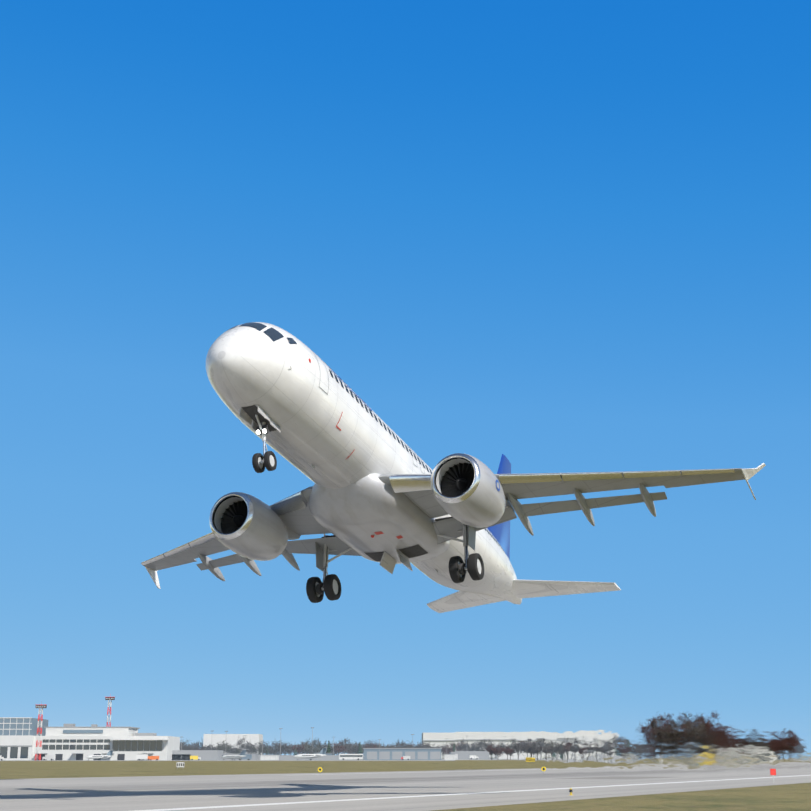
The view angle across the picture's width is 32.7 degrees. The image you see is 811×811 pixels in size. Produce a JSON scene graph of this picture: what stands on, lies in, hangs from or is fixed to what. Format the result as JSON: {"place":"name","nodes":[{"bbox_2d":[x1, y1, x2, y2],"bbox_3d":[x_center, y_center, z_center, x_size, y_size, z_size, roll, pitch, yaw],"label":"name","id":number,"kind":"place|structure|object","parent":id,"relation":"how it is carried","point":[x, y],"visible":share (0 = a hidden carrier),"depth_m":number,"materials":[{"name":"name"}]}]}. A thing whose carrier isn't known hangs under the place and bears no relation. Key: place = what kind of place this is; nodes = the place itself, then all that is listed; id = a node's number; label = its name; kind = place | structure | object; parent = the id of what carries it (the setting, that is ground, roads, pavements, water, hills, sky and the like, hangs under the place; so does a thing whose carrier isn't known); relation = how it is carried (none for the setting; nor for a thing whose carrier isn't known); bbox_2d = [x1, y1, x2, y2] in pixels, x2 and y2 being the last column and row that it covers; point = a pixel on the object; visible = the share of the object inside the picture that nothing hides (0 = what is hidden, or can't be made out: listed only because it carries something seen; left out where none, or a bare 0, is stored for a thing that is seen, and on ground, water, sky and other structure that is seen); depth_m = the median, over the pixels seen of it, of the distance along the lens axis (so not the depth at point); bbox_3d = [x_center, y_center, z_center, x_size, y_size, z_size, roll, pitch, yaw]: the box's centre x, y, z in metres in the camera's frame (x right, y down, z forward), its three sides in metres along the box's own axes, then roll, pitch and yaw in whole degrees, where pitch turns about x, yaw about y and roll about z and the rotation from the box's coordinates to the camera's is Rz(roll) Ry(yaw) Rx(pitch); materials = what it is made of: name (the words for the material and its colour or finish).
{"place":"outdoors","nodes":[
{"label":"outdoors","id":0,"kind":"place"},
{"bbox_2d":[0,759,454,760],"bbox_3d":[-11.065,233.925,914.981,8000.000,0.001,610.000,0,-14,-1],"label":"apron pavement","id":1,"kind":"structure","parent":0,"point":[227,760],"depth_m":680.88,"materials":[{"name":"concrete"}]},
{"bbox_2d":[35,705,46,759],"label":"tower","id":2,"kind":"structure","parent":1,"relation":"on","point":[41,717],"depth_m":693.49,"materials":[{"name":"red metal"}]},
{"bbox_2d":[42,755,55,759],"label":"service van","id":3,"kind":"object","parent":1,"relation":"on","point":[49,757],"depth_m":696.04,"materials":[{"name":"white metal"}]},
{"bbox_2d":[86,750,112,759],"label":"parked jet","id":4,"kind":"object","parent":1,"relation":"on","point":[108,755],"depth_m":699.25,"materials":[{"name":"white metal"}]},
{"bbox_2d":[105,697,114,726],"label":"tower","id":5,"kind":"structure","parent":1,"relation":"on","point":[109,698],"depth_m":808.48,"materials":[{"name":"red metal"}]},
{"bbox_2d":[136,754,150,759],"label":"service truck","id":6,"kind":"object","parent":1,"relation":"on","point":[141,756],"depth_m":702.46,"materials":[{"name":"white metal"}]},
{"bbox_2d":[149,756,158,759],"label":"service van","id":7,"kind":"object","parent":1,"relation":"on","point":[154,757],"depth_m":709.23,"materials":[{"name":"orange metal"}]},
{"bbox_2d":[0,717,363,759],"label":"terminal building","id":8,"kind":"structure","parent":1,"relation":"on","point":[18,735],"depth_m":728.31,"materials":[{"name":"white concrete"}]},
{"bbox_2d":[190,756,200,759],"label":"truck","id":9,"kind":"object","parent":1,"relation":"on","point":[195,758],"depth_m":716.20,"materials":[{"name":"yellow metal"}]},
{"bbox_2d":[221,749,245,759],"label":"parked jet","id":10,"kind":"object","parent":1,"relation":"on","point":[234,757],"depth_m":717.08,"materials":[{"name":"white metal"}]},
{"bbox_2d":[238,755,251,759],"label":"service truck","id":11,"kind":"object","parent":1,"relation":"on","point":[248,757],"depth_m":722.35,"materials":[{"name":"grey metal"}]},
{"bbox_2d":[294,748,326,759],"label":"parked jet","id":12,"kind":"object","parent":1,"relation":"on","point":[322,753],"depth_m":711.99,"materials":[{"name":"white metal"}]},
{"bbox_2d":[172,753,454,760],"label":"buildings","id":13,"kind":"structure","parent":1,"relation":"on","point":[276,757],"depth_m":766.52,"materials":[{"name":"grey metal"}]},
{"bbox_2d":[180,736,454,755],"bbox_3d":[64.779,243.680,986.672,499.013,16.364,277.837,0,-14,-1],"label":"treeline","id":14,"kind":"object","parent":1,"relation":"on","point":[307,749],"depth_m":922.95,"materials":[{"name":"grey plant"}]},
{"bbox_2d":[326,741,330,752],"bbox_3d":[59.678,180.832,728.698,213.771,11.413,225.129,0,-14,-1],"label":"conifer tree","id":15,"kind":"object","parent":1,"relation":"on","point":[328,749],"depth_m":833.46,"materials":[{"name":"green plant"}]},
{"bbox_2d":[339,754,362,759],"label":"airport bus","id":16,"kind":"object","parent":1,"relation":"on","point":[356,756],"depth_m":746.29,"materials":[{"name":"white metal"}]},
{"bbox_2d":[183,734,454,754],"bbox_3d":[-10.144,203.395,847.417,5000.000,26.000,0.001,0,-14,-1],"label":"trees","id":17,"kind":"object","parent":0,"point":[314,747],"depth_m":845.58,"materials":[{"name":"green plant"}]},
{"bbox_2d":[0,771,810,810],"bbox_3d":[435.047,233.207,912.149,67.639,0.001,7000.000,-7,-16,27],"label":"runway","id":18,"kind":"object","parent":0,"point":[109,793],"depth_m":80.33,"materials":[{"name":"grey asphalt"}]},
{"bbox_2d":[134,780,719,810],"bbox_3d":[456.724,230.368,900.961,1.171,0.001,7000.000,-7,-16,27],"label":"runway edge line","id":19,"kind":"object","parent":18,"relation":"on","point":[393,797],"depth_m":66.83,"materials":[{"name":"paint"}]},
{"bbox_2d":[770,769,775,781],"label":"marker sign","id":20,"kind":"object","parent":18,"relation":"on","point":[773,772],"visible":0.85,"depth_m":109.61,"materials":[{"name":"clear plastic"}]},
{"bbox_2d":[0,758,810,810],"bbox_3d":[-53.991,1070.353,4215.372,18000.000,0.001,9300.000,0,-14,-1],"label":"ground","id":21,"kind":"structure","parent":0,"point":[791,797],"depth_m":147.76,"materials":[{"name":"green plant"}]},
{"bbox_2d":[176,762,184,768],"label":"airfield sign","id":22,"kind":"object","parent":21,"relation":"on","point":[180,764],"visible":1,"depth_m":218.56,"materials":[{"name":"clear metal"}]},
{"bbox_2d":[203,733,454,759],"bbox_3d":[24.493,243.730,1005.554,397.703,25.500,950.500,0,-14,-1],"label":"buildings","id":23,"kind":"structure","parent":21,"relation":"on","point":[399,753],"depth_m":1211.49,"materials":[{"name":"white metal"}]},
{"bbox_2d":[0,0,810,754],"label":"sky","id":24,"kind":"structure","parent":0,"point":[547,236],"materials":[{"name":"blue"}]},
{"bbox_2d":[141,322,765,612],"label":"aircraft","id":25,"kind":"object","parent":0,"point":[384,494],"visible":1,"depth_m":65.58,"materials":[{"name":"white paint"}]},
{"bbox_2d":[455,703,810,779],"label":"heat haze","id":26,"kind":"object","parent":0,"point":[620,741],"visible":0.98,"depth_m":122.42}
]}

